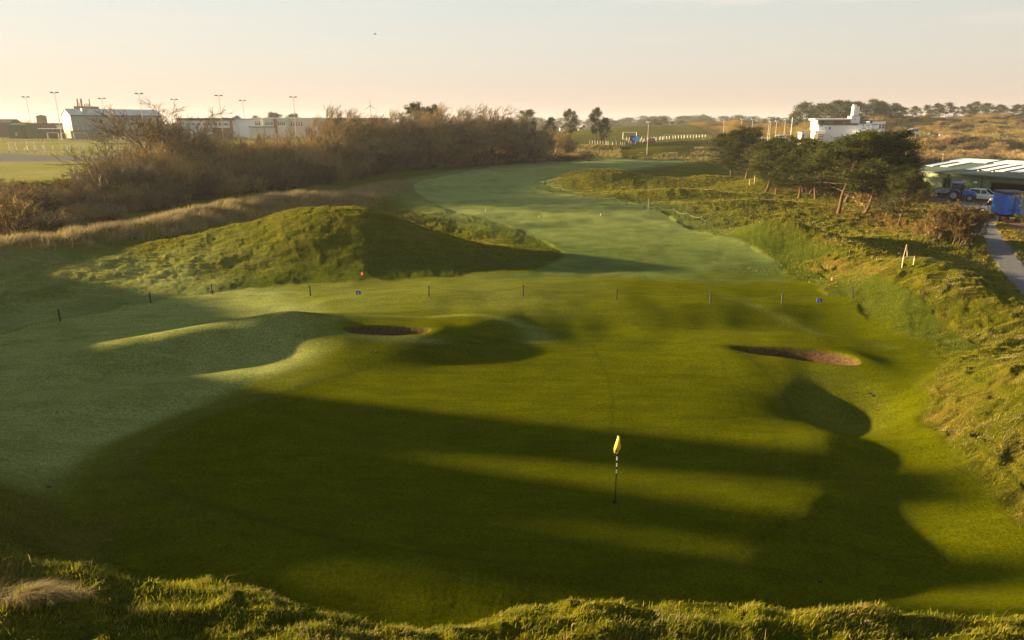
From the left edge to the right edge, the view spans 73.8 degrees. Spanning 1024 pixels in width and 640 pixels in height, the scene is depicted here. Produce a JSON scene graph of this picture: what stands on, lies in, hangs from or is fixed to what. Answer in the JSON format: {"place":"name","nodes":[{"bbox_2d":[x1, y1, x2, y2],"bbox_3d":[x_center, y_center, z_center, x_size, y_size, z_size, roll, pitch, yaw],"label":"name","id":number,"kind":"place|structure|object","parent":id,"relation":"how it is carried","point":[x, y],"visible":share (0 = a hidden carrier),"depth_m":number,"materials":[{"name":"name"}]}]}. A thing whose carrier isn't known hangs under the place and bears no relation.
{"place":"outdoors","nodes":[
{"label":"outdoors","id":0,"kind":"place"},
{"bbox_2d":[0,113,1023,639],"bbox_3d":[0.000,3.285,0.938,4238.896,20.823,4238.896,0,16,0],"label":"ground","id":1,"kind":"structure","parent":0,"point":[440,457],"depth_m":26.42,"materials":[{"name":"plant"}]},
{"bbox_2d":[0,119,21,136],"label":"building","id":2,"kind":"structure","parent":1,"relation":"on","point":[4,123],"depth_m":323.05,"materials":[{"name":"brown brick"}]},
{"bbox_2d":[7,123,38,138],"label":"storage shed","id":3,"kind":"structure","parent":1,"relation":"on","point":[19,135],"depth_m":289.68,"materials":[{"name":"green metal"}]},
{"bbox_2d":[0,192,71,236],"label":"leafy shrub","id":4,"kind":"object","parent":1,"relation":"on","point":[18,220],"visible":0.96,"depth_m":65.73,"materials":[{"name":"brown plant"}]},
{"bbox_2d":[0,181,77,214],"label":"leafy shrub","id":5,"kind":"object","parent":1,"relation":"on","point":[32,191],"visible":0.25,"depth_m":78.02,"materials":[{"name":"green plant"}]},
{"bbox_2d":[35,115,47,122],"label":"turret","id":6,"kind":"object","parent":1,"relation":"on","point":[41,118],"visible":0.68,"depth_m":403.29,"materials":[{"name":"brick"}]},
{"bbox_2d":[33,123,62,127],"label":"building","id":7,"kind":"structure","parent":1,"relation":"on","point":[46,125],"depth_m":336.60,"materials":[{"name":"brown brick"}]},
{"bbox_2d":[38,128,61,137],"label":"building","id":8,"kind":"structure","parent":1,"relation":"on","point":[48,130],"depth_m":306.89,"materials":[{"name":"brown brick"}]},
{"bbox_2d":[0,575,110,612],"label":"straw tussock","id":9,"kind":"object","parent":1,"relation":"on","point":[40,591],"visible":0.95,"depth_m":10.99,"materials":[{"name":"beige plant"}]},
{"bbox_2d":[42,172,86,194],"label":"leafy shrub","id":10,"kind":"object","parent":1,"relation":"on","point":[58,184],"visible":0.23,"depth_m":86.20,"materials":[{"name":"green plant"}]},
{"bbox_2d":[0,126,141,140],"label":"fence","id":11,"kind":"object","parent":1,"relation":"on","point":[56,132],"visible":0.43,"depth_m":277.78,"materials":[{"name":"white metal"}]},
{"bbox_2d":[11,145,131,150],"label":"white post fence","id":12,"kind":"object","parent":1,"relation":"on","point":[69,147],"visible":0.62,"depth_m":238.84,"materials":[{"name":"paint"}]},
{"bbox_2d":[62,165,92,204],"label":"bare tree","id":13,"kind":"object","parent":1,"relation":"on","point":[74,189],"visible":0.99,"depth_m":78.44,"materials":[{"name":"brown plant"}]},
{"bbox_2d":[74,99,98,108],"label":"brick tower","id":14,"kind":"structure","parent":1,"relation":"on","point":[78,106],"depth_m":330.35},
{"bbox_2d":[68,137,131,194],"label":"bare tree","id":15,"kind":"object","parent":1,"relation":"on","point":[113,175],"visible":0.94,"depth_m":86.41,"materials":[{"name":"brown plant"}]},
{"bbox_2d":[61,108,163,138],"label":"sports hall","id":16,"kind":"structure","parent":1,"relation":"on","point":[73,118],"depth_m":295.39,"materials":[{"name":"metal"}]},
{"bbox_2d":[93,146,134,180],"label":"bare tree","id":17,"kind":"object","parent":1,"relation":"on","point":[122,154],"visible":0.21,"depth_m":89.63,"materials":[{"name":"brown plant"}]},
{"bbox_2d":[106,130,161,158],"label":"bare tree","id":18,"kind":"object","parent":1,"relation":"on","point":[119,140],"visible":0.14,"depth_m":115.17,"materials":[{"name":"brown plant"}]},
{"bbox_2d":[45,96,235,187],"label":"bare tree","id":19,"kind":"object","parent":1,"relation":"on","point":[159,132],"visible":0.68,"depth_m":104.83,"materials":[{"name":"brown plant"}]},
{"bbox_2d":[140,107,219,155],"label":"bare tree","id":20,"kind":"object","parent":1,"relation":"on","point":[185,131],"visible":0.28,"depth_m":112.29,"materials":[{"name":"brown plant"}]},
{"bbox_2d":[177,118,234,136],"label":"school block","id":21,"kind":"structure","parent":1,"relation":"on","point":[230,122],"depth_m":317.12,"materials":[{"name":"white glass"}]},
{"bbox_2d":[0,180,414,258],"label":"marram grass","id":22,"kind":"structure","parent":1,"relation":"on","point":[269,201],"depth_m":73.39,"materials":[{"name":"plant"}]},
{"bbox_2d":[212,128,232,138],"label":"building","id":23,"kind":"structure","parent":1,"relation":"on","point":[221,133],"depth_m":289.80,"materials":[{"name":"grey brick"}]},
{"bbox_2d":[234,118,263,136],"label":"school block","id":24,"kind":"structure","parent":1,"relation":"on","point":[242,125],"depth_m":319.23,"materials":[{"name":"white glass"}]},
{"bbox_2d":[249,127,258,137],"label":"building","id":25,"kind":"structure","parent":1,"relation":"on","point":[254,131],"depth_m":294.00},
{"bbox_2d":[265,127,275,137],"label":"building","id":26,"kind":"structure","parent":1,"relation":"on","point":[269,131],"depth_m":294.23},
{"bbox_2d":[262,118,289,137],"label":"school block","id":27,"kind":"structure","parent":1,"relation":"on","point":[280,125],"depth_m":312.56,"materials":[{"name":"white paint"}]},
{"bbox_2d":[258,129,297,148],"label":"bare tree","id":28,"kind":"object","parent":1,"relation":"on","point":[280,138],"visible":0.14,"depth_m":135.37,"materials":[{"name":"brown plant"}]},
{"bbox_2d":[0,205,564,317],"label":"rough grass","id":29,"kind":"structure","parent":1,"relation":"on","point":[282,241],"depth_m":52.56,"materials":[{"name":"plant"}]},
{"bbox_2d":[0,130,593,235],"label":"hedge undergrowth","id":30,"kind":"object","parent":1,"relation":"on","point":[154,183],"visible":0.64,"depth_m":106.41,"materials":[{"name":"plant"}]},
{"bbox_2d":[289,118,326,137],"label":"school block","id":31,"kind":"structure","parent":1,"relation":"on","point":[300,125],"depth_m":317.49,"materials":[{"name":"white paint"}]},
{"bbox_2d":[304,106,346,149],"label":"bare tree","id":32,"kind":"object","parent":1,"relation":"on","point":[321,131],"visible":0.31,"depth_m":143.66,"materials":[{"name":"brown plant"}]},
{"bbox_2d":[324,102,378,154],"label":"bare tree","id":33,"kind":"object","parent":1,"relation":"on","point":[348,122],"visible":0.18,"depth_m":145.73,"materials":[{"name":"brown plant"}]},
{"bbox_2d":[323,107,390,166],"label":"bare tree","id":34,"kind":"object","parent":1,"relation":"on","point":[351,144],"visible":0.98,"depth_m":137.72,"materials":[{"name":"brown plant"}]},
{"bbox_2d":[345,108,383,154],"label":"bare tree","id":35,"kind":"object","parent":1,"relation":"on","point":[363,126],"visible":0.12,"depth_m":153.14,"materials":[{"name":"brown plant"}]},
{"bbox_2d":[358,116,389,157],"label":"bare tree","id":36,"kind":"object","parent":1,"relation":"on","point":[371,128],"visible":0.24,"depth_m":152.19,"materials":[{"name":"brown plant"}]},
{"bbox_2d":[370,113,414,157],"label":"bare tree","id":37,"kind":"object","parent":1,"relation":"on","point":[382,123],"visible":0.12,"depth_m":156.93,"materials":[{"name":"brown plant"}]},
{"bbox_2d":[372,109,428,163],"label":"bare tree","id":38,"kind":"object","parent":1,"relation":"on","point":[396,146],"visible":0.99,"depth_m":150.72,"materials":[{"name":"brown plant"}]},
{"bbox_2d":[399,101,421,125],"label":"pine tree","id":39,"kind":"object","parent":1,"relation":"on","point":[413,106],"visible":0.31,"depth_m":194.94,"materials":[{"name":"green plant"}]},
{"bbox_2d":[392,114,432,157],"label":"bare tree","id":40,"kind":"object","parent":1,"relation":"on","point":[394,120],"visible":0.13,"depth_m":165.34,"materials":[{"name":"brown plant"}]},
{"bbox_2d":[399,109,435,169],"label":"bare tree","id":41,"kind":"object","parent":1,"relation":"on","point":[415,131],"visible":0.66,"depth_m":162.34,"materials":[{"name":"brown plant"}]},
{"bbox_2d":[398,107,444,157],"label":"bare tree","id":42,"kind":"object","parent":1,"relation":"on","point":[417,120],"visible":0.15,"depth_m":168.28,"materials":[{"name":"brown plant"}]},
{"bbox_2d":[6,284,854,325],"bbox_3d":[-4.490,-1.130,40.133,48.354,2.049,9.081,0,16,0],"label":"rope fence","id":43,"kind":"object","parent":1,"relation":"on","point":[710,293],"visible":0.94,"depth_m":39.88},
{"bbox_2d":[419,101,455,152],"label":"bare tree","id":44,"kind":"object","parent":1,"relation":"on","point":[426,122],"visible":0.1,"depth_m":175.38,"materials":[{"name":"brown plant"}]},
{"bbox_2d":[415,103,461,167],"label":"bare tree","id":45,"kind":"object","parent":1,"relation":"on","point":[439,128],"visible":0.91,"depth_m":166.83,"materials":[{"name":"brown plant"}]},
{"bbox_2d":[440,104,500,167],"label":"bare tree","id":46,"kind":"object","parent":1,"relation":"on","point":[466,141],"visible":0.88,"depth_m":172.36,"materials":[{"name":"brown plant"}]},
{"bbox_2d":[455,109,495,158],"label":"bare tree","id":47,"kind":"object","parent":1,"relation":"on","point":[459,113],"visible":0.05,"depth_m":186.45,"materials":[{"name":"brown plant"}]},
{"bbox_2d":[464,101,493,152],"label":"bare tree","id":48,"kind":"object","parent":1,"relation":"on","point":[476,114],"visible":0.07,"depth_m":186.47,"materials":[{"name":"brown plant"}]},
{"bbox_2d":[468,105,503,163],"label":"bare tree","id":49,"kind":"object","parent":1,"relation":"on","point":[478,123],"visible":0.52,"depth_m":178.51,"materials":[{"name":"brown plant"}]},
{"bbox_2d":[165,114,810,129],"bbox_3d":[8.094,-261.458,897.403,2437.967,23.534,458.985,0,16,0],"label":"woods","id":50,"kind":"object","parent":1,"relation":"on","point":[643,121],"visible":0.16,"depth_m":837.54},
{"bbox_2d":[478,106,537,165],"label":"bare tree","id":51,"kind":"object","parent":1,"relation":"on","point":[484,159],"visible":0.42,"depth_m":181.85,"materials":[{"name":"brown plant"}]},
{"bbox_2d":[485,106,536,164],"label":"bare tree","id":52,"kind":"object","parent":1,"relation":"on","point":[508,138],"visible":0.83,"depth_m":179.60,"materials":[{"name":"brown plant"}]},
{"bbox_2d":[0,502,1023,639],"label":"rough grass","id":53,"kind":"structure","parent":1,"relation":"on","point":[189,584],"depth_m":10.93,"materials":[{"name":"plant"}]},
{"bbox_2d":[498,115,538,163],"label":"bare tree","id":54,"kind":"object","parent":1,"relation":"on","point":[524,147],"visible":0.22,"depth_m":191.14,"materials":[{"name":"brown plant"}]},
{"bbox_2d":[513,108,539,131],"label":"pine tree","id":55,"kind":"object","parent":1,"relation":"on","point":[529,112],"visible":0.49,"depth_m":258.46,"materials":[{"name":"green plant"}]},
{"bbox_2d":[514,115,540,162],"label":"bare tree","id":56,"kind":"object","parent":1,"relation":"on","point":[526,128],"visible":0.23,"depth_m":192.49,"materials":[{"name":"brown plant"}]},
{"bbox_2d":[524,117,556,160],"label":"bare tree","id":57,"kind":"object","parent":1,"relation":"on","point":[533,129],"visible":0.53,"depth_m":192.88,"materials":[{"name":"brown plant"}]},
{"bbox_2d":[531,125,555,162],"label":"bare tree","id":58,"kind":"object","parent":1,"relation":"on","point":[541,145],"visible":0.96,"depth_m":190.26,"materials":[{"name":"brown plant"}]},
{"bbox_2d":[527,122,561,158],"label":"bare tree","id":59,"kind":"object","parent":1,"relation":"on","point":[554,141],"visible":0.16,"depth_m":195.79,"materials":[{"name":"brown plant"}]},
{"bbox_2d":[544,117,560,136],"label":"pine tree","id":60,"kind":"object","parent":1,"relation":"on","point":[550,121],"visible":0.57,"depth_m":259.14,"materials":[{"name":"green plant"}]},
{"bbox_2d":[558,134,576,160],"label":"bare tree","id":61,"kind":"object","parent":1,"relation":"on","point":[567,151],"visible":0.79,"depth_m":201.51,"materials":[{"name":"brown plant"}]},
{"bbox_2d":[552,127,583,158],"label":"bare tree","id":62,"kind":"object","parent":1,"relation":"on","point":[563,141],"visible":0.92,"depth_m":200.80,"materials":[{"name":"brown plant"}]},
{"bbox_2d":[560,109,578,138],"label":"pine tree","id":63,"kind":"object","parent":1,"relation":"on","point":[567,114],"visible":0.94,"depth_m":258.94,"materials":[{"name":"green plant"}]},
{"bbox_2d":[588,106,604,142],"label":"pine tree","id":64,"kind":"object","parent":1,"relation":"on","point":[596,113],"visible":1,"depth_m":257.37,"materials":[{"name":"green plant"}]},
{"bbox_2d":[598,116,612,141],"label":"pine tree","id":65,"kind":"object","parent":1,"relation":"on","point":[605,121],"visible":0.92,"depth_m":259.69,"materials":[{"name":"green plant"}]},
{"bbox_2d":[613,433,620,503],"bbox_3d":[3.001,4.277,19.627,0.195,2.220,0.161,0,16,0],"label":"golf flagstick","id":66,"kind":"object","parent":1,"relation":"on","point":[617,447],"visible":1,"depth_m":19.43,"materials":[{"name":"white paint"}]},
{"bbox_2d":[544,180,731,225],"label":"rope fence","id":67,"kind":"object","parent":1,"relation":"on","point":[626,200],"visible":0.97,"depth_m":84.75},
{"bbox_2d":[706,128,753,176],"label":"pine tree","id":68,"kind":"object","parent":1,"relation":"on","point":[718,141],"visible":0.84,"depth_m":122.63,"materials":[{"name":"green plant"}]},
{"bbox_2d":[706,124,769,178],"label":"pine tree","id":69,"kind":"object","parent":1,"relation":"on","point":[757,132],"visible":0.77,"depth_m":122.04,"materials":[{"name":"green plant"}]},
{"bbox_2d":[733,133,787,185],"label":"pine tree","id":70,"kind":"object","parent":1,"relation":"on","point":[758,153],"visible":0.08,"depth_m":111.89,"materials":[{"name":"green plant"}]},
{"bbox_2d":[743,140,795,191],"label":"pine tree","id":71,"kind":"object","parent":1,"relation":"on","point":[753,157],"visible":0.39,"depth_m":106.67,"materials":[{"name":"green plant"}]},
{"bbox_2d":[743,135,812,194],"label":"pine tree","id":72,"kind":"object","parent":1,"relation":"on","point":[767,145],"visible":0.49,"depth_m":104.92,"materials":[{"name":"green plant"}]},
{"bbox_2d":[555,168,1023,288],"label":"rough grass","id":73,"kind":"structure","parent":1,"relation":"on","point":[805,211],"depth_m":80.48,"materials":[{"name":"plant"}]},
{"bbox_2d":[756,133,827,197],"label":"pine tree","id":74,"kind":"object","parent":1,"relation":"on","point":[780,182],"visible":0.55,"depth_m":102.08,"materials":[{"name":"green plant"}]},
{"bbox_2d":[786,111,805,129],"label":"distant pine","id":75,"kind":"object","parent":1,"relation":"on","point":[800,114],"visible":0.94,"depth_m":344.46,"materials":[{"name":"green plant"}]},
{"bbox_2d":[575,123,1023,161],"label":"dune grass","id":76,"kind":"structure","parent":1,"relation":"on","point":[612,154],"depth_m":241.39,"materials":[{"name":"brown plant"}]},
{"bbox_2d":[789,103,814,127],"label":"distant pine","id":77,"kind":"object","parent":1,"relation":"on","point":[805,110],"visible":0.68,"depth_m":355.53,"materials":[{"name":"green plant"}]},
{"bbox_2d":[765,140,843,198],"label":"pine tree","id":78,"kind":"object","parent":1,"relation":"on","point":[804,146],"visible":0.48,"depth_m":99.42,"materials":[{"name":"green plant"}]},
{"bbox_2d":[586,113,1023,165],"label":"dune scrub","id":79,"kind":"object","parent":1,"relation":"on","point":[1005,149],"visible":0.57,"depth_m":223.35,"materials":[{"name":"plant"}]},
{"bbox_2d":[784,169,842,195],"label":"leafy shrub","id":80,"kind":"object","parent":1,"relation":"on","point":[825,189],"visible":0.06,"depth_m":105.75,"materials":[{"name":"green plant"}]},
{"bbox_2d":[806,105,822,118],"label":"distant pine","id":81,"kind":"object","parent":1,"relation":"on","point":[812,113],"visible":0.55,"depth_m":358.48,"materials":[{"name":"green plant"}]},
{"bbox_2d":[814,103,836,117],"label":"distant pine","id":82,"kind":"object","parent":1,"relation":"on","point":[828,109],"visible":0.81,"depth_m":342.80,"materials":[{"name":"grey plant"}]},
{"bbox_2d":[829,99,851,117],"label":"distant pine","id":83,"kind":"object","parent":1,"relation":"on","point":[836,102],"visible":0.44,"depth_m":357.98,"materials":[{"name":"green plant"}]},
{"bbox_2d":[780,129,902,214],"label":"pine tree","id":84,"kind":"object","parent":1,"relation":"on","point":[860,141],"visible":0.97,"depth_m":78.01,"materials":[{"name":"green plant"}]},
{"bbox_2d":[799,125,893,202],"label":"pine tree","id":85,"kind":"object","parent":1,"relation":"on","point":[846,198],"visible":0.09,"depth_m":97.98,"materials":[{"name":"green plant"}]},
{"bbox_2d":[832,99,862,117],"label":"distant pine","id":86,"kind":"object","parent":1,"relation":"on","point":[846,104],"visible":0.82,"depth_m":344.50,"materials":[{"name":"green plant"}]},
{"bbox_2d":[809,105,886,141],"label":"clubhouse","id":87,"kind":"structure","parent":1,"relation":"on","point":[824,129],"depth_m":258.81,"materials":[{"name":"white paint"}]},
{"bbox_2d":[821,130,902,205],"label":"pine tree","id":88,"kind":"object","parent":1,"relation":"on","point":[854,160],"visible":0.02,"depth_m":89.53,"materials":[{"name":"green plant"}]},
{"bbox_2d":[859,103,872,121],"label":"distant pine","id":89,"kind":"object","parent":1,"relation":"on","point":[866,110],"visible":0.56,"depth_m":348.30,"materials":[{"name":"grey plant"}]},
{"bbox_2d":[860,100,881,117],"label":"distant pine","id":90,"kind":"object","parent":1,"relation":"on","point":[874,110],"visible":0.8,"depth_m":359.57,"materials":[{"name":"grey plant"}]},
{"bbox_2d":[875,100,892,120],"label":"distant pine","id":91,"kind":"object","parent":1,"relation":"on","point":[885,104],"visible":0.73,"depth_m":363.00,"materials":[{"name":"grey plant"}]},
{"bbox_2d":[841,127,927,212],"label":"pine tree","id":92,"kind":"object","parent":1,"relation":"on","point":[907,144],"visible":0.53,"depth_m":78.25,"materials":[{"name":"green plant"}]},
{"bbox_2d":[880,103,902,120],"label":"distant pine","id":93,"kind":"object","parent":1,"relation":"on","point":[887,113],"visible":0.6,"depth_m":360.83,"materials":[{"name":"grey plant"}]},
{"bbox_2d":[847,186,942,212],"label":"leafy shrub","id":94,"kind":"object","parent":1,"relation":"on","point":[863,200],"visible":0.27,"depth_m":83.16,"materials":[{"name":"brown plant"}]},
{"bbox_2d":[858,151,938,215],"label":"pine tree","id":95,"kind":"object","parent":1,"relation":"on","point":[905,159],"visible":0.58,"depth_m":77.27,"materials":[{"name":"green plant"}]},
{"bbox_2d":[888,104,910,122],"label":"distant pine","id":96,"kind":"object","parent":1,"relation":"on","point":[897,109],"visible":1,"depth_m":341.60,"materials":[{"name":"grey plant"}]},
{"bbox_2d":[866,163,933,224],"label":"pine tree","id":97,"kind":"object","parent":1,"relation":"on","point":[900,187],"visible":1,"depth_m":74.18,"materials":[{"name":"green plant"}]},
{"bbox_2d":[874,160,927,215],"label":"pine tree","id":98,"kind":"object","parent":1,"relation":"on","point":[916,168],"visible":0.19,"depth_m":78.96,"materials":[{"name":"green plant"}]},
{"bbox_2d":[910,221,925,234],"bbox_3d":[37.348,-8.511,62.670,1.744,1.559,1.613,-2,16,-6],"label":"leafy shrub","id":99,"kind":"object","parent":1,"relation":"on","point":[919,229],"visible":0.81,"depth_m":62.42,"materials":[{"name":"brown plant"}]},
{"bbox_2d":[922,218,956,237],"bbox_3d":[37.999,-8.329,60.821,2.471,2.123,2.671,-13,20,-38],"label":"leafy shrub","id":100,"kind":"object","parent":1,"relation":"on","point":[929,229],"visible":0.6,"depth_m":60.86,"materials":[{"name":"brown plant"}]},
{"bbox_2d":[932,102,946,116],"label":"distant pine","id":101,"kind":"object","parent":1,"relation":"on","point":[940,109],"visible":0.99,"depth_m":420.02,"materials":[{"name":"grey plant"}]},
{"bbox_2d":[931,187,950,197],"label":"parked car","id":102,"kind":"object","parent":1,"relation":"on","point":[940,191],"visible":0.3,"depth_m":102.76,"materials":[{"name":"black paint"}]},
{"bbox_2d":[940,102,956,116],"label":"distant pine","id":103,"kind":"object","parent":1,"relation":"on","point":[949,104],"visible":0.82,"depth_m":421.61,"materials":[{"name":"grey plant"}]},
{"bbox_2d":[921,199,994,246],"bbox_3d":[39.513,-8.770,60.627,5.586,3.922,6.962,7,17,23],"label":"leafy shrub","id":104,"kind":"object","parent":1,"relation":"on","point":[968,225],"visible":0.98,"depth_m":59.20,"materials":[{"name":"brown plant"}]},
{"bbox_2d":[947,182,976,201],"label":"tractor","id":105,"kind":"object","parent":1,"relation":"on","point":[957,191],"visible":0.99,"depth_m":98.28,"materials":[{"name":"blue metal"}]},
{"bbox_2d":[919,158,1023,192],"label":"maintenance shed","id":106,"kind":"structure","parent":1,"relation":"on","point":[991,174],"depth_m":104.97,"materials":[{"name":"green metal"}]},
{"bbox_2d":[965,188,993,199],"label":"parked car","id":107,"kind":"object","parent":1,"relation":"on","point":[984,194],"visible":0.26,"depth_m":98.41,"materials":[{"name":"white paint"}]},
{"bbox_2d":[985,189,1023,222],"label":"box truck","id":108,"kind":"object","parent":1,"relation":"on","point":[1001,204],"visible":0.72,"depth_m":76.37,"materials":[{"name":"metal"}]},
{"bbox_2d":[1010,191,1023,223],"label":"pine tree","id":109,"kind":"object","parent":1,"relation":"on","point":[1022,196],"visible":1,"depth_m":66.37,"materials":[{"name":"green plant"}]},
{"bbox_2d":[1010,104,1023,113],"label":"distant pine","id":110,"kind":"object","parent":1,"relation":"on","point":[1015,107],"visible":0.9,"depth_m":413.73,"materials":[{"name":"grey plant"}]},
{"bbox_2d":[0,0,1023,126],"label":"sky","id":111,"kind":"structure","parent":0,"point":[634,59],"materials":[{"name":"beige"}]},
{"bbox_2d":[3,343,1023,639],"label":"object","id":112,"kind":"object","parent":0,"point":[405,635],"visible":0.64,"depth_m":11.86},
{"bbox_2d":[806,256,1023,611],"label":"rough grass","id":113,"kind":"structure","parent":0,"point":[998,346],"depth_m":31.38,"materials":[{"name":"plant"}]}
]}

